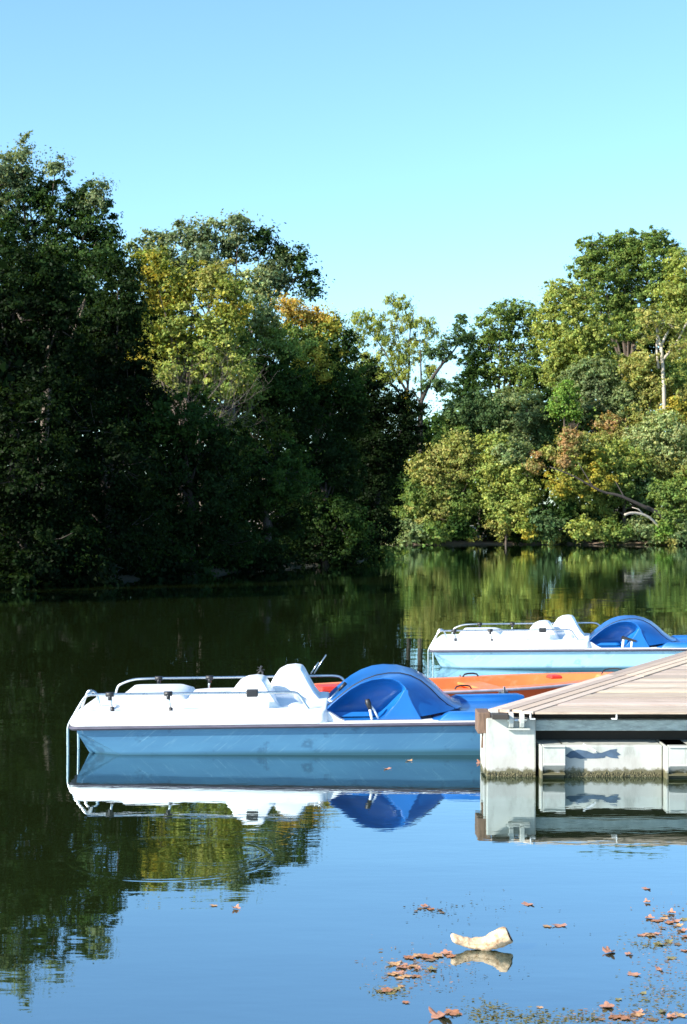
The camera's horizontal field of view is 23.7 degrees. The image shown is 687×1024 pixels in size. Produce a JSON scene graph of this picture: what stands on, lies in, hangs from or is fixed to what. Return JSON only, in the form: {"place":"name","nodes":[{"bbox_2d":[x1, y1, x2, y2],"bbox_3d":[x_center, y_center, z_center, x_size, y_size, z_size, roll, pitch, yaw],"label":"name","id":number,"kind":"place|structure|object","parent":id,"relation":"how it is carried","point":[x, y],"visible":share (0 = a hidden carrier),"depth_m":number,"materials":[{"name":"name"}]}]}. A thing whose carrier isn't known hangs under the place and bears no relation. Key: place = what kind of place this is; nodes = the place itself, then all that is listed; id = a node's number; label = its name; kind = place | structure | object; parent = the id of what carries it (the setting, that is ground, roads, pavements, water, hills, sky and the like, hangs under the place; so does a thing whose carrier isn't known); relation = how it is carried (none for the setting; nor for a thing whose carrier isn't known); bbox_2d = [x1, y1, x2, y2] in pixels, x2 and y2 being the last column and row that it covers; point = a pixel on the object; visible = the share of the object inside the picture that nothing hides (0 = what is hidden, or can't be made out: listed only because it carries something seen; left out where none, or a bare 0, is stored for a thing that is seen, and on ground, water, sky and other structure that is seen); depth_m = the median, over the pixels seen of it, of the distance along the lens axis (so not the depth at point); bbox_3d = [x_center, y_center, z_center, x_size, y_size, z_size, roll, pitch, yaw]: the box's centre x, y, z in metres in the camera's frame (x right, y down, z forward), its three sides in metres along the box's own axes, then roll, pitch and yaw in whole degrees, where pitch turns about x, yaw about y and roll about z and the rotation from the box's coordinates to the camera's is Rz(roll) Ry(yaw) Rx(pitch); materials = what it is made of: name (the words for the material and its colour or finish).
{"place":"outdoors","nodes":[
{"label":"outdoors","id":0,"kind":"place"},
{"bbox_2d":[1,548,380,582],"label":"bank","id":1,"kind":"structure","parent":0,"point":[128,577],"depth_m":55.81,"materials":[{"name":"brown plant"}]},
{"bbox_2d":[0,548,43,590],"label":"shrub","id":2,"kind":"object","parent":1,"relation":"on","point":[16,580],"visible":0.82,"depth_m":44.40,"materials":[{"name":"green plant"}]},
{"bbox_2d":[0,220,100,553],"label":"broadleaf tree","id":3,"kind":"object","parent":1,"relation":"on","point":[26,295],"visible":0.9,"depth_m":48.26,"materials":[{"name":"green plant"}]},
{"bbox_2d":[0,371,120,584],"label":"broadleaf tree","id":4,"kind":"object","parent":1,"relation":"on","point":[22,515],"visible":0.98,"depth_m":45.93,"materials":[{"name":"green plant"}]},
{"bbox_2d":[0,129,129,537],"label":"broadleaf tree","id":5,"kind":"object","parent":1,"relation":"on","point":[80,206],"visible":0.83,"depth_m":60.60,"materials":[{"name":"green plant"}]},
{"bbox_2d":[31,549,128,586],"bbox_3d":[-7.963,1.869,47.315,3.777,1.714,2.778,0,0,35],"label":"shrub","id":6,"kind":"object","parent":1,"relation":"on","point":[101,578],"visible":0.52,"depth_m":46.58,"materials":[{"name":"green plant"}]},
{"bbox_2d":[30,385,194,582],"bbox_3d":[-7.055,-0.628,49.519,4.472,6.264,5.392,0,0,44],"label":"broadleaf tree","id":7,"kind":"object","parent":1,"relation":"on","point":[103,500],"visible":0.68,"depth_m":48.89,"materials":[{"name":"green plant"}]},
{"bbox_2d":[58,248,181,487],"bbox_3d":[-7.324,-3.082,53.877,3.940,11.167,4.103,0,0,-37],"label":"broadleaf tree","id":8,"kind":"object","parent":1,"relation":"on","point":[118,332],"visible":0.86,"depth_m":53.57,"materials":[{"name":"green plant"}]},
{"bbox_2d":[115,237,266,533],"bbox_3d":[-5.934,-3.856,60.911,6.107,12.714,4.196,0,0,0],"label":"broadleaf tree","id":9,"kind":"object","parent":1,"relation":"on","point":[169,292],"visible":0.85,"depth_m":60.61,"materials":[{"name":"green plant"}]},
{"bbox_2d":[119,376,268,575],"bbox_3d":[-5.125,-0.966,54.084,5.251,6.937,5.148,0,0,0],"label":"broadleaf tree","id":10,"kind":"object","parent":1,"relation":"on","point":[201,469],"visible":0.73,"depth_m":53.41,"materials":[{"name":"green plant"}]},
{"bbox_2d":[0,505,394,582],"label":"undergrowth","id":11,"kind":"object","parent":1,"relation":"on","point":[299,559],"visible":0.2,"depth_m":60.14,"materials":[{"name":"green plant"}]},
{"bbox_2d":[0,208,409,542],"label":"woodland","id":12,"kind":"object","parent":1,"relation":"on","point":[4,366],"visible":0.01,"depth_m":74.00,"materials":[{"name":"green plant"}]},
{"bbox_2d":[153,339,278,545],"bbox_3d":[-5.246,-2.175,57.330,5.922,8.068,5.598,0,0,0],"label":"broadleaf tree","id":13,"kind":"object","parent":1,"relation":"on","point":[218,392],"visible":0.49,"depth_m":57.70,"materials":[{"name":"green plant"}]},
{"bbox_2d":[122,208,334,465],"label":"tree","id":14,"kind":"object","parent":1,"relation":"on","point":[271,273],"visible":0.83,"depth_m":79.69,"materials":[{"name":"green plant"}]},
{"bbox_2d":[197,410,330,570],"bbox_3d":[-2.954,-0.588,58.500,5.029,6.185,4.993,0,0,0],"label":"broadleaf tree","id":15,"kind":"object","parent":1,"relation":"on","point":[263,465],"visible":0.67,"depth_m":58.03,"materials":[{"name":"green plant"}]},
{"bbox_2d":[204,283,327,525],"bbox_3d":[-3.079,-3.138,63.864,5.042,11.279,3.544,0,0,0],"label":"broadleaf tree","id":16,"kind":"object","parent":1,"relation":"on","point":[279,391],"visible":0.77,"depth_m":63.51,"materials":[{"name":"green plant"}]},
{"bbox_2d":[260,290,388,507],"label":"broadleaf tree","id":17,"kind":"object","parent":1,"relation":"on","point":[336,376],"visible":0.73,"depth_m":67.55,"materials":[{"name":"green plant"}]},
{"bbox_2d":[270,412,386,565],"bbox_3d":[-0.960,-0.763,65.132,5.320,6.532,4.342,0,0,0],"label":"broadleaf tree","id":18,"kind":"object","parent":1,"relation":"on","point":[348,542],"visible":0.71,"depth_m":64.58,"materials":[{"name":"green plant"}]},
{"bbox_2d":[301,549,356,564],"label":"shrub","id":19,"kind":"object","parent":1,"relation":"on","point":[344,563],"visible":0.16,"depth_m":65.28,"materials":[{"name":"green plant"}]},
{"bbox_2d":[335,352,439,551],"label":"broadleaf tree","id":20,"kind":"object","parent":1,"relation":"on","point":[386,455],"visible":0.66,"depth_m":73.39,"materials":[{"name":"green plant"}]},
{"bbox_2d":[367,539,408,559],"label":"shrub","id":21,"kind":"object","parent":1,"relation":"on","point":[393,553],"visible":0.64,"depth_m":73.05,"materials":[{"name":"green plant"}]},
{"bbox_2d":[0,544,686,1023],"bbox_3d":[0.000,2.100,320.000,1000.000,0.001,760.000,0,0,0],"label":"water","id":22,"kind":"structure","parent":0,"point":[120,876],"depth_m":10.56,"materials":[{"name":"blue liquid"}]},
{"bbox_2d":[66,654,523,754],"bbox_3d":[-0.311,1.839,14.782,4.158,0.989,1.572,-1,0,0],"label":"pedal boat","id":23,"kind":"object","parent":22,"relation":"on","point":[379,709],"visible":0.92,"depth_m":14.13,"materials":[{"name":"blue paint"}]},
{"bbox_2d":[381,987,393,991],"bbox_3d":[0.192,2.093,7.180,0.056,0.005,0.074,0,-1,5],"label":"fallen leaf","id":24,"kind":"object","parent":22,"relation":"on","point":[385,989],"visible":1,"depth_m":7.18,"materials":[{"name":"brown plant"}]},
{"bbox_2d":[385,961,400,964],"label":"fallen leaf","id":25,"kind":"object","parent":22,"relation":"on","point":[393,963],"visible":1,"depth_m":7.59,"materials":[{"name":"brown plant"}]},
{"bbox_2d":[397,963,410,967],"bbox_3d":[0.276,2.094,7.555,0.068,0.009,0.089,0,-2,18],"label":"fallen leaf","id":26,"kind":"object","parent":22,"relation":"on","point":[404,964],"visible":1,"depth_m":7.56,"materials":[{"name":"brown plant"}]},
{"bbox_2d":[418,953,433,957],"bbox_3d":[0.392,2.093,7.720,0.091,0.006,0.071,1,2,37],"label":"fallen leaf","id":27,"kind":"object","parent":22,"relation":"on","point":[425,955],"visible":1,"depth_m":7.73,"materials":[{"name":"brown plant"}]},
{"bbox_2d":[433,952,442,956],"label":"fallen leaf","id":28,"kind":"object","parent":22,"relation":"on","point":[436,954],"visible":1,"depth_m":7.76,"materials":[{"name":"brown plant"}]},
{"bbox_2d":[429,1007,451,1018],"bbox_3d":[0.399,2.079,6.808,0.101,0.035,0.078,-4,0,28],"label":"fallen leaf","id":29,"kind":"object","parent":22,"relation":"on","point":[435,1015],"visible":1,"depth_m":6.82,"materials":[{"name":"brown plant"}]},
{"bbox_2d":[440,949,451,953],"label":"fallen leaf","id":30,"kind":"object","parent":22,"relation":"on","point":[444,951],"visible":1,"depth_m":7.79,"materials":[{"name":"brown plant"}]},
{"bbox_2d":[444,1009,462,1015],"bbox_3d":[0.458,2.095,6.857,0.071,0.003,0.091,-3,5,-37],"label":"fallen leaf","id":31,"kind":"object","parent":22,"relation":"on","point":[454,1012],"visible":0.98,"depth_m":6.86,"materials":[{"name":"brown plant"}]},
{"bbox_2d":[314,668,621,697],"bbox_3d":[1.274,1.931,17.113,3.960,0.498,1.295,0,0,-17],"label":"rowing boat","id":32,"kind":"object","parent":22,"relation":"on","point":[529,685],"visible":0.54,"depth_m":17.55,"materials":[{"name":"orange plastic"}]},
{"bbox_2d":[451,927,512,950],"bbox_3d":[0.666,2.047,7.860,0.302,0.110,0.110,0,0,0],"label":"driftwood","id":33,"kind":"object","parent":22,"relation":"on","point":[500,937],"visible":1,"depth_m":7.83,"materials":[{"name":"beige wood"}]},
{"bbox_2d":[356,889,686,1023],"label":"pondweed","id":34,"kind":"object","parent":22,"relation":"on","point":[541,1018],"visible":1,"depth_m":7.00,"materials":[{"name":"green plant"}]},
{"bbox_2d":[427,615,686,670],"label":"pedal boat","id":35,"kind":"object","parent":22,"relation":"on","point":[564,642],"visible":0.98,"depth_m":21.82,"materials":[{"name":"blue paint"}]},
{"bbox_2d":[552,923,566,926],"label":"fallen leaf","id":36,"kind":"object","parent":22,"relation":"on","point":[561,925],"visible":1,"depth_m":8.30,"materials":[{"name":"brown plant"}]},
{"bbox_2d":[475,651,686,778],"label":"dock","id":37,"kind":"object","parent":22,"relation":"on","point":[630,722],"visible":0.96,"depth_m":13.08,"materials":[{"name":"pale weathered timber planks"},{"name":"stained white painted steel"}]},
{"bbox_2d":[599,1001,614,1007],"bbox_3d":[1.117,2.092,6.941,0.065,0.012,0.077,3,1,25],"label":"fallen leaf","id":38,"kind":"object","parent":22,"relation":"on","point":[606,1004],"visible":1,"depth_m":6.96,"materials":[{"name":"brown plant"}]},
{"bbox_2d":[602,946,614,952],"bbox_3d":[1.266,2.085,7.801,0.065,0.021,0.077,2,1,-7],"label":"fallen leaf","id":39,"kind":"object","parent":22,"relation":"on","point":[607,949],"visible":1,"depth_m":7.81,"materials":[{"name":"brown plant"}]},
{"bbox_2d":[618,1015,629,1019],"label":"fallen leaf","id":40,"kind":"object","parent":22,"relation":"on","point":[624,1017],"visible":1,"depth_m":6.79,"materials":[{"name":"brown plant"}]},
{"bbox_2d":[627,972,640,975],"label":"fallen leaf","id":41,"kind":"object","parent":22,"relation":"on","point":[632,974],"visible":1,"depth_m":7.43,"materials":[{"name":"brown plant"}]},
{"bbox_2d":[675,1012,686,1016],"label":"fallen leaf","id":42,"kind":"object","parent":22,"relation":"on","point":[680,1014],"visible":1,"depth_m":6.82,"materials":[{"name":"beige plant"}]},
{"bbox_2d":[0,0,686,504],"label":"sky","id":43,"kind":"structure","parent":0,"point":[453,156],"materials":[{"name":"blue"}]},
{"bbox_2d":[158,508,680,544],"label":"bank","id":44,"kind":"structure","parent":0,"point":[597,542],"depth_m":106.86,"materials":[{"name":"soil"}]},
{"bbox_2d":[346,290,450,446],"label":"willow tree","id":45,"kind":"object","parent":44,"relation":"on","point":[400,358],"visible":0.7,"depth_m":110.81,"materials":[{"name":"green plant"}]},
{"bbox_2d":[382,513,425,544],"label":"undergrowth","id":46,"kind":"object","parent":44,"relation":"on","point":[421,542],"visible":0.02,"depth_m":104.47,"materials":[{"name":"green plant"}]},
{"bbox_2d":[394,517,429,544],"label":"shrub","id":47,"kind":"object","parent":44,"relation":"on","point":[415,528],"visible":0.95,"depth_m":102.75,"materials":[{"name":"green plant"}]},
{"bbox_2d":[418,517,453,545],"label":"shrub","id":48,"kind":"object","parent":44,"relation":"on","point":[437,529],"visible":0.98,"depth_m":102.80,"materials":[{"name":"green plant"}]},
{"bbox_2d":[392,428,485,544],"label":"broadleaf tree","id":49,"kind":"object","parent":44,"relation":"on","point":[436,496],"visible":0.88,"depth_m":105.07,"materials":[{"name":"green plant"}]},
{"bbox_2d":[412,312,482,471],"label":"broadleaf tree","id":50,"kind":"object","parent":44,"relation":"on","point":[465,338],"visible":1,"depth_m":106.81,"materials":[{"name":"green plant"}]},
{"bbox_2d":[440,513,479,544],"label":"shrub","id":51,"kind":"object","parent":44,"relation":"on","point":[459,528],"visible":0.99,"depth_m":103.12,"materials":[{"name":"green plant"}]},
{"bbox_2d":[431,385,514,533],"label":"broadleaf tree","id":52,"kind":"object","parent":44,"relation":"on","point":[483,412],"visible":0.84,"depth_m":112.05,"materials":[{"name":"green plant"}]},
{"bbox_2d":[434,532,538,543],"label":"undergrowth","id":53,"kind":"object","parent":44,"relation":"on","point":[517,539],"visible":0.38,"depth_m":106.23,"materials":[{"name":"green plant"}]},
{"bbox_2d":[443,296,547,402],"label":"broadleaf tree","id":54,"kind":"object","parent":44,"relation":"on","point":[490,337],"visible":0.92,"depth_m":126.38,"materials":[{"name":"green plant"}]},
{"bbox_2d":[331,443,686,542],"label":"undergrowth","id":55,"kind":"object","parent":44,"relation":"on","point":[485,534],"visible":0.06,"depth_m":107.90,"materials":[{"name":"green plant"}]},
{"bbox_2d":[467,430,551,544],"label":"broadleaf tree","id":56,"kind":"object","parent":44,"relation":"on","point":[509,507],"visible":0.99,"depth_m":104.41,"materials":[{"name":"green plant"}]},
{"bbox_2d":[511,517,538,539],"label":"shrub","id":57,"kind":"object","parent":44,"relation":"on","point":[525,528],"visible":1,"depth_m":102.70,"materials":[{"name":"green plant"}]},
{"bbox_2d":[490,384,570,476],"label":"broadleaf tree","id":58,"kind":"object","parent":44,"relation":"on","point":[535,421],"visible":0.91,"depth_m":111.38,"materials":[{"name":"green plant"}]},
{"bbox_2d":[392,297,686,529],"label":"woodland","id":59,"kind":"object","parent":44,"relation":"on","point":[543,388],"visible":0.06,"depth_m":126.69,"materials":[{"name":"green plant"}]},
{"bbox_2d":[523,506,571,544],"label":"shrub","id":60,"kind":"object","parent":44,"relation":"on","point":[544,520],"visible":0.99,"depth_m":103.00,"materials":[{"name":"green plant"}]},
{"bbox_2d":[545,492,578,521],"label":"shrub","id":61,"kind":"object","parent":44,"relation":"on","point":[564,510],"visible":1,"depth_m":103.14,"materials":[{"name":"green plant"}]},
{"bbox_2d":[540,379,595,533],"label":"broadleaf tree","id":62,"kind":"object","parent":44,"relation":"on","point":[567,408],"visible":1,"depth_m":109.03,"materials":[{"name":"green plant"}]},
{"bbox_2d":[525,277,627,500],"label":"broadleaf tree","id":63,"kind":"object","parent":44,"relation":"on","point":[586,339],"visible":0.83,"depth_m":118.01,"materials":[{"name":"green plant"}]},
{"bbox_2d":[562,513,614,543],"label":"shrub","id":64,"kind":"object","parent":44,"relation":"on","point":[586,529],"visible":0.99,"depth_m":102.63,"materials":[{"name":"green plant"}]},
{"bbox_2d":[547,353,644,448],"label":"broadleaf tree","id":65,"kind":"object","parent":44,"relation":"on","point":[601,379],"visible":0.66,"depth_m":111.34,"materials":[{"name":"green plant"}]},
{"bbox_2d":[521,426,674,538],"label":"broadleaf tree","id":66,"kind":"object","parent":44,"relation":"on","point":[577,449],"visible":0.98,"depth_m":103.17,"materials":[{"name":"green plant"}]},
{"bbox_2d":[589,410,634,446],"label":"broadleaf tree","id":67,"kind":"object","parent":44,"relation":"on","point":[610,429],"visible":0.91,"depth_m":107.83,"materials":[{"name":"green plant"}]},
{"bbox_2d":[538,505,686,545],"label":"undergrowth","id":68,"kind":"object","parent":44,"relation":"on","point":[653,531],"visible":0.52,"depth_m":104.21,"materials":[{"name":"green plant"}]},
{"bbox_2d":[596,512,637,544],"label":"shrub","id":69,"kind":"object","parent":44,"relation":"on","point":[618,531],"visible":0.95,"depth_m":103.02,"materials":[{"name":"green plant"}]},
{"bbox_2d":[575,436,667,542],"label":"broadleaf tree","id":70,"kind":"object","parent":44,"relation":"on","point":[629,487],"visible":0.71,"depth_m":104.75,"materials":[{"name":"green plant"}]},
{"bbox_2d":[563,225,683,457],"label":"broadleaf tree","id":71,"kind":"object","parent":44,"relation":"on","point":[625,257],"visible":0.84,"depth_m":125.99,"materials":[{"name":"green plant"}]},
{"bbox_2d":[624,516,657,544],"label":"shrub","id":72,"kind":"object","parent":44,"relation":"on","point":[643,527],"visible":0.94,"depth_m":103.14,"materials":[{"name":"green plant"}]},
{"bbox_2d":[624,507,660,527],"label":"fallen branch","id":73,"kind":"object","parent":44,"relation":"on","point":[645,515],"visible":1,"depth_m":101.96,"materials":[{"name":"grey wood"}]},
{"bbox_2d":[603,349,686,433],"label":"broadleaf tree","id":74,"kind":"object","parent":44,"relation":"on","point":[646,395],"visible":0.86,"depth_m":109.94,"materials":[{"name":"green plant"}]},
{"bbox_2d":[618,407,686,510],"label":"broadleaf tree","id":75,"kind":"object","parent":44,"relation":"on","point":[670,451],"visible":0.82,"depth_m":106.23,"materials":[{"name":"green plant"}]},
{"bbox_2d":[631,303,686,413],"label":"broadleaf tree","id":76,"kind":"object","parent":44,"relation":"on","point":[673,323],"visible":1,"depth_m":108.86,"materials":[{"name":"green plant"}]},
{"bbox_2d":[640,470,686,544],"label":"broadleaf tree","id":77,"kind":"object","parent":44,"relation":"on","point":[672,491],"visible":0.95,"depth_m":102.78,"materials":[{"name":"green plant"}]},
{"bbox_2d":[649,243,686,386],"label":"broadleaf tree","id":78,"kind":"object","parent":44,"relation":"on","point":[673,292],"visible":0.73,"depth_m":116.64,"materials":[{"name":"green plant"}]},
{"bbox_2d":[651,519,685,544],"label":"shrub","id":79,"kind":"object","parent":44,"relation":"on","point":[668,531],"visible":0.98,"depth_m":102.44,"materials":[{"name":"green plant"}]},
{"bbox_2d":[659,379,686,425],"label":"broadleaf tree","id":80,"kind":"object","parent":44,"relation":"on","point":[677,400],"visible":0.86,"depth_m":108.96,"materials":[{"name":"yellow plant"}]},
{"bbox_2d":[667,518,686,544],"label":"shrub","id":81,"kind":"object","parent":44,"relation":"on","point":[677,533],"visible":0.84,"depth_m":102.56,"materials":[{"name":"green plant"}]}
]}

